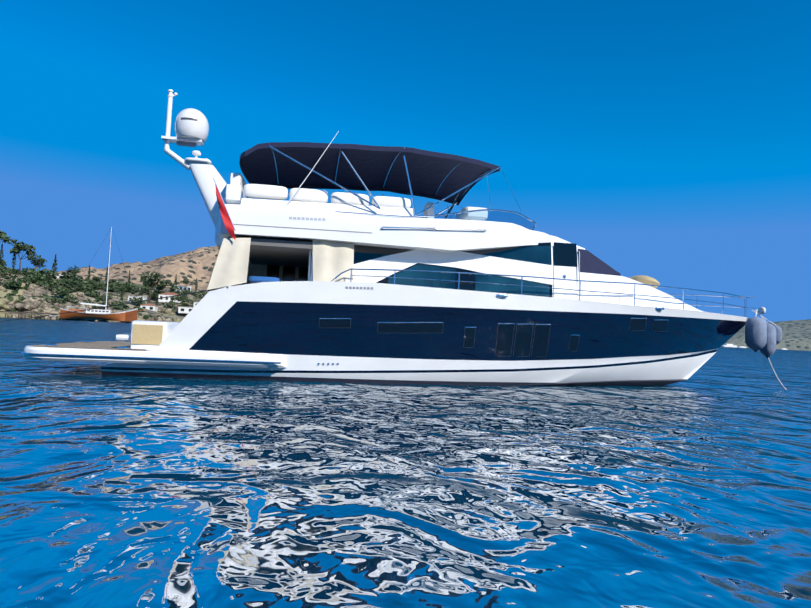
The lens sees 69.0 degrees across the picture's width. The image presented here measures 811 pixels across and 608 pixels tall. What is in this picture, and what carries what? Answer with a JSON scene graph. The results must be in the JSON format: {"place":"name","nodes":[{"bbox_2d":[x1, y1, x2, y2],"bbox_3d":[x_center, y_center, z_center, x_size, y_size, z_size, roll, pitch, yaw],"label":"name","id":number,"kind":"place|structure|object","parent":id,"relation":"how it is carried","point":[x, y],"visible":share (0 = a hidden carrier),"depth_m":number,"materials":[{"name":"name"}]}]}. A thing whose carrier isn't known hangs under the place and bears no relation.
{"place":"outdoors","nodes":[
{"label":"outdoors","id":0,"kind":"place"},
{"bbox_2d":[0,267,184,320],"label":"headland terrain","id":1,"kind":"structure","parent":0,"point":[40,291],"depth_m":230.03,"materials":[{"name":"beige stone"}]},
{"bbox_2d":[0,271,183,322],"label":"shore rocks","id":2,"kind":"object","parent":1,"relation":"on","point":[28,304],"visible":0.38,"depth_m":222.10,"materials":[{"name":"beige stone"}]},
{"bbox_2d":[52,246,220,291],"bbox_3d":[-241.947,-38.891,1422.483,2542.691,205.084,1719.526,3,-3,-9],"label":"hills","id":3,"kind":"structure","parent":0,"point":[195,264],"depth_m":970.93,"materials":[{"name":"beige soil"}]},
{"bbox_2d":[81,279,207,316],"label":"bay hillside","id":4,"kind":"structure","parent":0,"point":[127,294],"depth_m":390.67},
{"bbox_2d":[0,230,206,313],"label":"trees","id":5,"kind":"object","parent":4,"relation":"on","point":[69,280],"visible":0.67,"depth_m":254.44,"materials":[{"name":"green plant"}]},
{"bbox_2d":[51,273,198,312],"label":"houses","id":6,"kind":"structure","parent":4,"relation":"on","point":[150,306],"depth_m":356.74,"materials":[{"name":"white paint"}]},
{"bbox_2d":[0,317,810,607],"bbox_3d":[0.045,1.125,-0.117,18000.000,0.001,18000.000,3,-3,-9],"label":"sea","id":7,"kind":"structure","parent":0,"point":[693,490],"depth_m":4.23,"materials":[{"name":"liquid"}]},
{"bbox_2d":[0,311,57,319],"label":"pier","id":8,"kind":"structure","parent":7,"relation":"in","point":[14,312],"depth_m":203.40,"materials":[{"name":"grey wood"}]},
{"bbox_2d":[47,227,141,321],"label":"gulet","id":9,"kind":"object","parent":7,"relation":"on","point":[129,315],"visible":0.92,"depth_m":217.14,"materials":[{"name":"brown wood"}]},
{"bbox_2d":[0,89,786,389],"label":"yacht","id":10,"kind":"object","parent":7,"relation":"on","point":[310,284],"visible":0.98,"depth_m":13.10,"materials":[{"name":"white plastic"}]},
{"bbox_2d":[721,344,787,349],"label":"distant boats","id":11,"kind":"object","parent":7,"relation":"on","point":[728,345],"visible":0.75,"depth_m":2880.45,"materials":[{"name":"white"}]},
{"bbox_2d":[0,0,810,325],"label":"sky","id":12,"kind":"structure","parent":0,"point":[668,142],"materials":[{"name":"blue"}]},
{"bbox_2d":[723,319,810,350],"bbox_3d":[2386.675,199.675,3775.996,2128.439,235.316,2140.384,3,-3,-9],"label":"hillside","id":13,"kind":"structure","parent":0,"point":[796,334],"depth_m":3254.63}
]}

